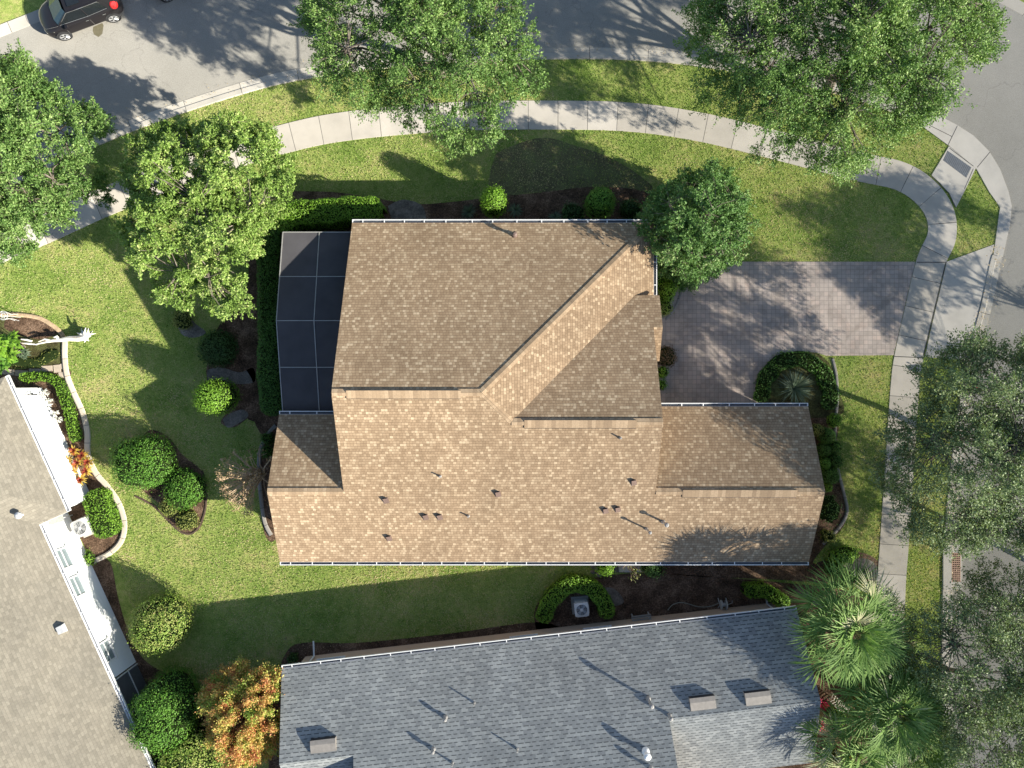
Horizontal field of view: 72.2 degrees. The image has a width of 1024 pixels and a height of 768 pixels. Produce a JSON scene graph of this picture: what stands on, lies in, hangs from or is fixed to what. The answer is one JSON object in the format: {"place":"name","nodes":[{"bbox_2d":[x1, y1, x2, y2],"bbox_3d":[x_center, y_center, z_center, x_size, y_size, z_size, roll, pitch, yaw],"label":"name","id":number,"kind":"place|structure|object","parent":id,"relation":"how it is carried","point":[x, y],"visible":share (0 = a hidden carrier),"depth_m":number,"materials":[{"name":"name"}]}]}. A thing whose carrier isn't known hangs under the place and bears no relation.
{"place":"outdoors","nodes":[
{"label":"outdoors","id":0,"kind":"place"},
{"bbox_2d":[0,101,956,767],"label":"sidewalk","id":1,"kind":"structure","parent":0,"point":[924,193],"depth_m":35.97,"materials":[{"name":"concrete"}]},
{"bbox_2d":[0,58,999,767],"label":"ground","id":2,"kind":"structure","parent":0,"point":[234,559],"depth_m":36.00,"materials":[{"name":"green plant"}]},
{"bbox_2d":[0,317,61,368],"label":"mulch bed","id":3,"kind":"object","parent":2,"relation":"on","point":[38,349],"visible":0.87,"depth_m":35.99,"materials":[{"name":"soil"}]},
{"bbox_2d":[0,350,17,374],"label":"leafy plant","id":4,"kind":"object","parent":3,"relation":"on","point":[4,362],"visible":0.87,"depth_m":34.76,"materials":[{"name":"green plant"}]},
{"bbox_2d":[0,330,25,363],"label":"leafy plant","id":5,"kind":"object","parent":3,"relation":"on","point":[9,342],"visible":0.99,"depth_m":34.62,"materials":[{"name":"green plant"}]},
{"bbox_2d":[4,318,56,338],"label":"mulch bed","id":6,"kind":"object","parent":3,"relation":"on","point":[32,328],"visible":0.92,"depth_m":35.98,"materials":[{"name":"soil"}]},
{"bbox_2d":[11,348,59,368],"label":"hedge","id":7,"kind":"object","parent":3,"relation":"on","point":[44,358],"visible":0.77,"depth_m":35.90,"materials":[{"name":"green plant"}]},
{"bbox_2d":[0,313,65,337],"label":"garden edging","id":8,"kind":"object","parent":2,"relation":"on","point":[53,326],"visible":0.93,"depth_m":35.88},
{"bbox_2d":[21,328,95,344],"bbox_3d":[-23.039,-2.404,35.548,3.836,0.722,0.749,-3,90,0],"label":"driftwood","id":9,"kind":"object","parent":2,"relation":"on","point":[84,335],"visible":1,"depth_m":35.54,"materials":[{"name":"white wood"}]},
{"bbox_2d":[0,37,117,268],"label":"oak tree","id":10,"kind":"object","parent":2,"relation":"on","point":[21,119],"visible":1,"depth_m":29.92,"materials":[{"name":"green plant"}]},
{"bbox_2d":[0,368,120,557],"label":"mulch bed","id":11,"kind":"object","parent":2,"relation":"on","point":[98,546],"visible":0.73,"depth_m":35.99,"materials":[{"name":"soil"}]},
{"bbox_2d":[2,364,64,377],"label":"stepping path","id":12,"kind":"structure","parent":11,"relation":"on","point":[57,368],"depth_m":35.95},
{"bbox_2d":[18,370,83,442],"bbox_3d":[-23.062,0.819,35.728,1.694,0.588,4.571,-40,90,0],"label":"hedge","id":13,"kind":"object","parent":11,"relation":"on","point":[59,384],"visible":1,"depth_m":35.60,"materials":[{"name":"green plant"}]},
{"bbox_2d":[66,444,94,484],"bbox_3d":[-21.960,4.082,35.499,1.844,0.342,1.736,35,90,0],"label":"croton","id":14,"kind":"object","parent":11,"relation":"on","point":[83,459],"visible":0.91,"depth_m":35.48,"materials":[{"name":"orange plant"}]},
{"bbox_2d":[70,514,93,537],"bbox_3d":[-21.609,7.203,35.547,1.020,0.905,1.020,-23,90,0],"label":"air conditioner","id":15,"kind":"object","parent":11,"relation":"on","point":[81,526],"visible":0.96,"depth_m":35.15,"materials":[{"name":"metal"}]},
{"bbox_2d":[82,486,123,538],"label":"hedge","id":16,"kind":"object","parent":11,"relation":"on","point":[104,519],"visible":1,"depth_m":35.29,"materials":[{"name":"green plant"}]},
{"bbox_2d":[0,375,158,767],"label":"house","id":17,"kind":"structure","parent":2,"relation":"on","point":[66,659],"depth_m":32.81,"materials":[{"name":"beige"}]},
{"bbox_2d":[56,545,75,568],"bbox_3d":[-21.832,8.491,34.300,0.130,0.890,1.140,-25,90,0],"label":"window","id":18,"kind":"structure","parent":17,"relation":"in","point":[67,560],"depth_m":34.46,"materials":[{"name":"white paint"}]},
{"bbox_2d":[69,572,88,596],"bbox_3d":[-21.208,9.855,34.300,0.130,0.890,1.140,-25,90,0],"label":"window","id":19,"kind":"structure","parent":17,"relation":"in","point":[77,582],"depth_m":34.45,"materials":[{"name":"white paint"}]},
{"bbox_2d":[99,637,117,662],"bbox_3d":[-19.752,13.037,34.300,0.130,0.890,1.140,-25,90,0],"label":"window","id":20,"kind":"structure","parent":17,"relation":"in","point":[110,654],"depth_m":34.45,"materials":[{"name":"white paint"}]},
{"bbox_2d":[62,341,126,563],"bbox_3d":[-21.304,3.365,35.940,2.051,0.120,11.514,-9,90,0],"label":"garden edging","id":21,"kind":"object","parent":2,"relation":"on","point":[96,473],"visible":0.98,"depth_m":35.89,"materials":[{"name":"concrete"}]},
{"bbox_2d":[92,559,207,725],"bbox_3d":[-18.420,14.480,35.992,4.674,0.003,12.026,-10,90,0],"label":"mulch bed","id":22,"kind":"object","parent":2,"relation":"on","point":[103,569],"visible":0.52,"depth_m":35.99,"materials":[{"name":"soil"}]},
{"bbox_2d":[125,662,203,758],"bbox_3d":[-16.538,15.708,33.837,3.590,3.887,3.905,0,90,0],"label":"shrub","id":23,"kind":"object","parent":22,"relation":"on","point":[164,707],"visible":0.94,"depth_m":32.88,"materials":[{"name":"green plant"}]},
{"bbox_2d":[150,718,224,767],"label":"shrub","id":24,"kind":"object","parent":22,"relation":"on","point":[188,753],"visible":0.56,"depth_m":33.14,"materials":[{"name":"green plant"}]},
{"bbox_2d":[125,590,196,656],"bbox_3d":[-17.351,11.833,34.532,3.129,2.732,3.212,0,90,0],"label":"shrub","id":25,"kind":"object","parent":2,"relation":"on","point":[160,623],"visible":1,"depth_m":33.90,"materials":[{"name":"green plant"}]},
{"bbox_2d":[139,430,204,532],"bbox_3d":[-17.384,4.963,35.992,2.942,0.003,5.526,-41,90,0],"label":"mulch bed","id":26,"kind":"object","parent":2,"relation":"on","point":[183,461],"visible":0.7,"depth_m":35.99,"materials":[{"name":"soil"}]},
{"bbox_2d":[107,432,178,492],"bbox_3d":[-18.465,3.904,34.889,3.501,2.081,3.085,0,90,0],"label":"shrub","id":27,"kind":"object","parent":26,"relation":"on","point":[146,461],"visible":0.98,"depth_m":34.46,"materials":[{"name":"green plant"}]},
{"bbox_2d":[159,497,179,517],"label":"shrub","id":28,"kind":"object","parent":26,"relation":"on","point":[166,510],"visible":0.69,"depth_m":35.52,"materials":[{"name":"green plant"}]},
{"bbox_2d":[135,470,206,534],"bbox_3d":[-17.068,6.411,35.975,3.740,0.050,2.882,-21,90,0],"label":"garden edging","id":29,"kind":"object","parent":26,"relation":"on","point":[166,518],"visible":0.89,"depth_m":35.95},
{"bbox_2d":[159,467,209,511],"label":"shrub","id":30,"kind":"object","parent":26,"relation":"on","point":[184,489],"visible":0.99,"depth_m":34.95,"materials":[{"name":"green plant"}]},
{"bbox_2d":[175,508,199,530],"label":"shrub","id":31,"kind":"object","parent":26,"relation":"on","point":[188,518],"visible":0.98,"depth_m":35.59,"materials":[{"name":"green plant"}]},
{"bbox_2d":[171,310,193,333],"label":"shrub","id":32,"kind":"object","parent":2,"relation":"on","point":[182,320],"visible":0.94,"depth_m":35.44,"materials":[{"name":"green plant"}]},
{"bbox_2d":[178,319,205,337],"bbox_3d":[-16.524,-2.855,35.992,0.988,0.003,1.528,-43,90,0],"label":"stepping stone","id":33,"kind":"object","parent":2,"relation":"on","point":[196,331],"visible":0.6,"depth_m":35.99,"materials":[{"name":"stone"}]},
{"bbox_2d":[108,109,297,323],"bbox_3d":[-13.568,-7.479,32.251,8.680,7.749,9.720,0,90,0],"label":"broadleaf tree","id":34,"kind":"object","parent":2,"relation":"on","point":[205,192],"visible":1,"depth_m":30.29,"materials":[{"name":"green plant"}]},
{"bbox_2d":[206,311,253,427],"bbox_3d":[-14.315,-1.034,35.987,2.714,0.003,6.527,0,90,0],"label":"mulch bed","id":35,"kind":"object","parent":2,"relation":"on","point":[246,404],"visible":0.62,"depth_m":35.99,"materials":[{"name":"soil"}]},
{"bbox_2d":[188,376,242,417],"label":"shrub","id":36,"kind":"object","parent":35,"relation":"on","point":[216,396],"visible":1,"depth_m":33.72,"materials":[{"name":"green plant"}]},
{"bbox_2d":[197,326,242,368],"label":"shrub","id":37,"kind":"object","parent":35,"relation":"on","point":[217,348],"visible":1,"depth_m":34.64,"materials":[{"name":"green plant"}]},
{"bbox_2d":[207,367,255,383],"bbox_3d":[-14.363,-0.424,35.983,2.487,0.003,0.856,0,90,0],"label":"stepping stone","id":38,"kind":"object","parent":35,"relation":"on","point":[244,377],"visible":0.75,"depth_m":35.98,"materials":[{"name":"stone"}]},
{"bbox_2d":[223,410,247,427],"bbox_3d":[-14.149,1.726,35.983,1.301,0.003,0.647,-30,90,0],"label":"stepping stone","id":39,"kind":"object","parent":35,"relation":"on","point":[232,419],"visible":1,"depth_m":35.98,"materials":[{"name":"stone"}]},
{"bbox_2d":[194,655,284,767],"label":"copper shrub","id":40,"kind":"object","parent":2,"relation":"on","point":[248,743],"visible":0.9,"depth_m":32.59,"materials":[{"name":"orange plant"}]},
{"bbox_2d":[257,424,276,535],"bbox_3d":[-12.600,4.894,35.940,0.954,0.120,5.750,3,90,0],"label":"garden edging","id":41,"kind":"object","parent":2,"relation":"on","point":[260,493],"visible":0.71,"depth_m":35.88,"materials":[{"name":"concrete"}]},
{"bbox_2d":[261,444,275,541],"bbox_3d":[-11.819,5.155,35.992,2.297,0.003,5.852,0,90,0],"label":"mulch bed","id":42,"kind":"object","parent":2,"relation":"on","point":[271,538],"visible":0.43,"depth_m":35.99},
{"bbox_2d":[211,445,271,516],"bbox_3d":[-12.819,4.718,33.882,3.064,4.280,3.503,0,90,0],"label":"bare shrub","id":43,"kind":"object","parent":42,"relation":"on","point":[257,475],"visible":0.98,"depth_m":33.55,"materials":[{"name":"plant"}]},
{"bbox_2d":[268,622,556,767],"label":"mulch bed","id":44,"kind":"object","parent":2,"relation":"on","point":[336,648],"visible":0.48,"depth_m":35.99,"materials":[{"name":"soil"}]},
{"bbox_2d":[286,0,549,162],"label":"oak tree","id":45,"kind":"object","parent":2,"relation":"on","point":[429,26],"visible":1,"depth_m":28.76,"materials":[{"name":"green plant"}]},
{"bbox_2d":[10,47,905,182],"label":"kerb","id":46,"kind":"structure","parent":2,"relation":"on","point":[191,104],"depth_m":35.97,"materials":[{"name":"concrete"}]},
{"bbox_2d":[248,187,734,421],"bbox_3d":[-1.086,-4.066,35.992,25.122,0.003,12.066,0,90,0],"label":"mulch bed","id":47,"kind":"object","parent":2,"relation":"on","point":[540,205],"visible":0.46,"depth_m":35.99,"materials":[{"name":"soil"}]},
{"bbox_2d":[238,275,278,447],"bbox_3d":[-12.784,-1.215,35.983,2.498,0.003,9.158,0,90,0],"label":"mulch bed","id":48,"kind":"object","parent":47,"relation":"on","point":[249,343],"visible":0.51,"depth_m":35.98,"materials":[{"name":"soil"}]},
{"bbox_2d":[259,431,275,445],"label":"shrub","id":49,"kind":"object","parent":48,"relation":"on","point":[267,439],"visible":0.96,"depth_m":35.36,"materials":[{"name":"green plant"}]},
{"bbox_2d":[255,225,281,416],"bbox_3d":[-11.869,-3.189,34.991,1.464,2.060,9.589,0,90,0],"label":"hedge","id":50,"kind":"object","parent":48,"relation":"on","point":[268,374],"visible":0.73,"depth_m":34.20,"materials":[{"name":"green plant"}]},
{"bbox_2d":[271,194,387,232],"bbox_3d":[-9.066,-8.423,34.974,5.633,2.098,1.662,-7,90,0],"label":"hedge","id":51,"kind":"object","parent":47,"relation":"on","point":[340,213],"visible":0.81,"depth_m":34.29,"materials":[{"name":"green plant"}]},
{"bbox_2d":[388,200,425,218],"bbox_3d":[-5.382,-8.742,35.986,1.958,0.003,1.402,0,90,0],"label":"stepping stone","id":52,"kind":"object","parent":47,"relation":"on","point":[404,209],"visible":0.73,"depth_m":35.98,"materials":[{"name":"stone"}]},
{"bbox_2d":[478,184,506,218],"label":"shrub","id":53,"kind":"object","parent":47,"relation":"on","point":[492,201],"visible":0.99,"depth_m":33.45,"materials":[{"name":"green plant"}]},
{"bbox_2d":[560,200,586,218],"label":"shrub","id":54,"kind":"object","parent":47,"relation":"on","point":[571,211],"visible":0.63,"depth_m":35.16,"materials":[{"name":"green plant"}]},
{"bbox_2d":[582,184,618,218],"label":"shrub","id":55,"kind":"object","parent":47,"relation":"on","point":[599,202],"visible":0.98,"depth_m":33.94,"materials":[{"name":"green plant"}]},
{"bbox_2d":[616,198,643,218],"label":"shrub","id":56,"kind":"object","parent":47,"relation":"on","point":[629,208],"visible":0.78,"depth_m":34.82,"materials":[{"name":"green plant"}]},
{"bbox_2d":[657,279,678,298],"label":"shrub","id":57,"kind":"object","parent":47,"relation":"on","point":[667,288],"visible":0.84,"depth_m":34.73,"materials":[{"name":"green plant"}]},
{"bbox_2d":[632,156,762,294],"bbox_3d":[8.292,-7.301,32.650,5.573,7.704,5.860,0,90,0],"label":"holly tree","id":58,"kind":"object","parent":47,"relation":"on","point":[711,220],"visible":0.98,"depth_m":30.98,"materials":[{"name":"green plant"}]},
{"bbox_2d":[267,219,824,564],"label":"house","id":59,"kind":"structure","parent":2,"relation":"on","point":[495,394],"depth_m":31.54,"materials":[{"name":"beige"}]},
{"bbox_2d":[279,599,820,767],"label":"house","id":60,"kind":"structure","parent":2,"relation":"on","point":[719,688],"depth_m":32.56,"materials":[{"name":"grey"}]},
{"bbox_2d":[115,35,1003,667],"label":"fallen leaves","id":61,"kind":"object","parent":2,"relation":"on","point":[439,577],"visible":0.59,"depth_m":35.94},
{"bbox_2d":[590,565,642,572],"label":"sandy bed","id":62,"kind":"object","parent":2,"relation":"on","point":[615,568],"visible":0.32,"depth_m":35.98,"materials":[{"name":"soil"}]},
{"bbox_2d":[595,565,616,576],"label":"shrub","id":63,"kind":"object","parent":62,"relation":"on","point":[604,570],"visible":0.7,"depth_m":35.13,"materials":[{"name":"green plant"}]},
{"bbox_2d":[534,573,913,767],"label":"mulch bed","id":64,"kind":"object","parent":2,"relation":"on","point":[644,594],"visible":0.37,"depth_m":35.99,"materials":[{"name":"soil"}]},
{"bbox_2d":[534,573,615,623],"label":"hedge","id":65,"kind":"object","parent":64,"relation":"on","point":[559,590],"visible":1,"depth_m":35.19,"materials":[{"name":"green plant"}]},
{"bbox_2d":[571,595,589,616],"bbox_3d":[3.489,11.300,35.547,0.880,0.905,0.880,-6,90,0],"label":"air conditioner","id":66,"kind":"object","parent":64,"relation":"on","point":[580,606],"visible":0.99,"depth_m":35.18,"materials":[{"name":"metal"}]},
{"bbox_2d":[605,587,623,605],"bbox_3d":[5.165,10.809,35.986,0.727,0.003,1.237,-30,90,0],"label":"stepping stone","id":67,"kind":"object","parent":64,"relation":"on","point":[616,597],"visible":0.64,"depth_m":35.98,"materials":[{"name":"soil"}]},
{"bbox_2d":[740,580,790,606],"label":"hedge","id":68,"kind":"object","parent":64,"relation":"on","point":[767,592],"visible":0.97,"depth_m":35.19,"materials":[{"name":"green plant"}]},
{"bbox_2d":[781,552,913,689],"bbox_3d":[14.684,10.444,32.406,5.849,7.396,6.348,0,90,0],"label":"fan palm","id":69,"kind":"object","parent":64,"relation":"on","point":[880,635],"visible":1,"depth_m":29.88,"materials":[{"name":"green plant"}]},
{"bbox_2d":[793,695,904,767],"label":"fan palm","id":70,"kind":"object","parent":64,"relation":"on","point":[855,750],"visible":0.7,"depth_m":31.48,"materials":[{"name":"green plant"}]},
{"bbox_2d":[841,624,924,709],"bbox_3d":[17.058,13.013,33.414,4.212,5.383,4.516,0,90,0],"label":"fan palm","id":71,"kind":"object","parent":64,"relation":"on","point":[859,685],"visible":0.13,"depth_m":31.55,"materials":[{"name":"green plant"}]},
{"bbox_2d":[827,651,955,767],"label":"fan palm","id":72,"kind":"object","parent":64,"relation":"on","point":[908,736],"visible":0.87,"depth_m":30.38,"materials":[{"name":"green plant"}]},
{"bbox_2d":[874,702,962,767],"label":"fan palm","id":73,"kind":"object","parent":64,"relation":"on","point":[928,763],"visible":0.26,"depth_m":31.37,"materials":[{"name":"green plant"}]},
{"bbox_2d":[662,418,877,583],"bbox_3d":[12.410,5.639,35.992,13.091,0.003,9.180,0,90,0],"label":"mulch bed","id":74,"kind":"object","parent":2,"relation":"on","point":[789,572],"visible":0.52,"depth_m":35.99,"materials":[{"name":"soil"}]},
{"bbox_2d":[637,565,666,578],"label":"shrub","id":75,"kind":"object","parent":74,"relation":"on","point":[653,570],"visible":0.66,"depth_m":35.09,"materials":[{"name":"green plant"}]},
{"bbox_2d":[816,443,830,456],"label":"shrub","id":76,"kind":"object","parent":74,"relation":"on","point":[823,450],"visible":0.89,"depth_m":35.26,"materials":[{"name":"green plant"}]},
{"bbox_2d":[817,427,836,444],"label":"shrub","id":77,"kind":"object","parent":74,"relation":"on","point":[828,436],"visible":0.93,"depth_m":35.16,"materials":[{"name":"green plant"}]},
{"bbox_2d":[817,526,837,545],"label":"shrub","id":78,"kind":"object","parent":74,"relation":"on","point":[828,536],"visible":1,"depth_m":35.59,"materials":[{"name":"green plant"}]},
{"bbox_2d":[821,467,839,484],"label":"shrub","id":79,"kind":"object","parent":74,"relation":"on","point":[831,476],"visible":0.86,"depth_m":35.15,"materials":[{"name":"green plant"}]},
{"bbox_2d":[819,492,842,528],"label":"shrub","id":80,"kind":"object","parent":74,"relation":"on","point":[830,510],"visible":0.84,"depth_m":35.22,"materials":[{"name":"green plant"}]},
{"bbox_2d":[826,413,842,427],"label":"shrub","id":81,"kind":"object","parent":74,"relation":"on","point":[835,420],"visible":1,"depth_m":35.43,"materials":[{"name":"green plant"}]},
{"bbox_2d":[826,454,843,469],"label":"shrub","id":82,"kind":"object","parent":74,"relation":"on","point":[837,461],"visible":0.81,"depth_m":35.23,"materials":[{"name":"green plant"}]},
{"bbox_2d":[827,440,842,454],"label":"shrub","id":83,"kind":"object","parent":74,"relation":"on","point":[836,447],"visible":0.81,"depth_m":35.23,"materials":[{"name":"green plant"}]},
{"bbox_2d":[824,544,859,564],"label":"shrub","id":84,"kind":"object","parent":74,"relation":"on","point":[838,552],"visible":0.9,"depth_m":35.31,"materials":[{"name":"green plant"}]},
{"bbox_2d":[844,558,877,577],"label":"sandy bed","id":85,"kind":"object","parent":74,"relation":"on","point":[863,563],"visible":0.34,"depth_m":35.99,"materials":[{"name":"soil"}]},
{"bbox_2d":[758,351,843,417],"bbox_3d":[14.772,-0.002,35.986,4.496,0.003,3.472,0,90,0],"label":"mulch bed","id":86,"kind":"object","parent":2,"relation":"on","point":[816,410],"visible":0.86,"depth_m":35.98,"materials":[{"name":"soil"}]},
{"bbox_2d":[777,367,814,402],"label":"agave","id":87,"kind":"object","parent":86,"relation":"on","point":[795,386],"visible":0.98,"depth_m":35.63,"materials":[{"name":"plant"}]},
{"bbox_2d":[753,350,840,409],"bbox_3d":[14.499,-0.204,35.817,4.489,0.411,3.112,0,90,0],"label":"hedge","id":88,"kind":"object","parent":86,"relation":"on","point":[812,363],"visible":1,"depth_m":35.78,"materials":[{"name":"green plant"}]},
{"bbox_2d":[822,358,848,544],"bbox_3d":[16.540,3.459,35.960,1.373,0.080,9.576,0,90,0],"label":"garden edging","id":89,"kind":"object","parent":2,"relation":"on","point":[837,529],"visible":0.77,"depth_m":35.92,"materials":[{"name":"concrete"}]},
{"bbox_2d":[671,0,1010,189],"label":"oak tree","id":90,"kind":"object","parent":2,"relation":"on","point":[891,22],"visible":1,"depth_m":28.18,"materials":[{"name":"green plant"}]},
{"bbox_2d":[853,321,1023,562],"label":"oak tree","id":91,"kind":"object","parent":2,"relation":"on","point":[995,447],"visible":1,"depth_m":29.00,"materials":[{"name":"green plant"}]},
{"bbox_2d":[883,554,1023,767],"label":"oak tree","id":92,"kind":"object","parent":2,"relation":"on","point":[1009,697],"visible":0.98,"depth_m":29.40,"materials":[{"name":"green plant"}]},
{"bbox_2d":[931,147,975,207],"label":"kerb ramp","id":93,"kind":"structure","parent":2,"relation":"on","point":[951,180],"depth_m":35.96,"materials":[{"name":"concrete"}]},
{"bbox_2d":[943,151,970,176],"bbox_3d":[22.770,-11.246,35.959,1.570,0.023,0.580,35,90,0],"label":"warning panel","id":94,"kind":"object","parent":93,"relation":"on","point":[957,164],"visible":1,"depth_m":35.95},
{"bbox_2d":[925,245,993,359],"bbox_3d":[22.928,-4.260,35.987,2.210,0.035,6.426,13,90,0],"label":"driveway apron","id":95,"kind":"object","parent":2,"relation":"on","point":[959,298],"visible":0.73,"depth_m":35.97,"materials":[{"name":"concrete"}]},
{"bbox_2d":[894,125,989,357],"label":"slab joints","id":96,"kind":"object","parent":95,"relation":"on","point":[942,262],"visible":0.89,"depth_m":35.96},
{"bbox_2d":[923,115,1011,258],"bbox_3d":[23.653,-10.700,35.980,2.606,0.050,8.782,-29,90,0],"label":"corner apron","id":97,"kind":"object","parent":2,"relation":"on","point":[973,150],"visible":0.82,"depth_m":35.95,"materials":[{"name":"concrete"}]},
{"bbox_2d":[0,0,1023,767],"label":"road","id":98,"kind":"structure","parent":0,"point":[140,58],"depth_m":35.99,"materials":[{"name":"asphalt"}]},
{"bbox_2d":[38,0,123,40],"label":"parked car","id":99,"kind":"object","parent":98,"relation":"on","point":[62,20],"visible":1,"depth_m":35.08,"materials":[{"name":"black paint"}]},
{"bbox_2d":[0,0,1023,36],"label":"kerb","id":100,"kind":"structure","parent":98,"relation":"on","point":[32,18],"depth_m":35.96,"materials":[{"name":"concrete"}]},
{"bbox_2d":[941,254,1002,728],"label":"kerb","id":101,"kind":"structure","parent":98,"relation":"on","point":[991,280],"depth_m":35.98,"materials":[{"name":"concrete"}]},
{"bbox_2d":[942,545,961,589],"bbox_3d":[22.545,9.377,35.955,0.990,0.090,2.300,0,90,0],"label":"storm drain","id":102,"kind":"object","parent":101,"relation":"in","point":[948,568],"visible":0.81,"depth_m":35.94,"materials":[{"name":"concrete"}]},
{"bbox_2d":[0,0,1023,23],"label":"verge","id":103,"kind":"structure","parent":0,"point":[10,10],"depth_m":35.99,"materials":[{"name":"green plant"}]},
{"bbox_2d":[488,138,652,195],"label":"worn lawn","id":104,"kind":"structure","parent":0,"point":[538,157],"depth_m":35.99,"materials":[{"name":"plant"}]},
{"bbox_2d":[657,262,914,402],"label":"driveway","id":105,"kind":"structure","parent":0,"point":[732,332],"depth_m":35.98,"materials":[{"name":"brick"}]},
{"bbox_2d":[657,344,678,370],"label":"shrub","id":106,"kind":"object","parent":105,"relation":"on","point":[667,356],"visible":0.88,"depth_m":35.31,"materials":[{"name":"brown plant"}]},
{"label":"patio","id":107,"kind":"structure","parent":0,"visible":0},
{"bbox_2d":[276,232,350,410],"bbox_3d":[-9.027,-2.917,34.172,3.688,3.657,8.588,0,90,0],"label":"screen enclosure","id":108,"kind":"object","parent":107,"relation":"on","point":[312,271],"visible":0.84,"depth_m":32.81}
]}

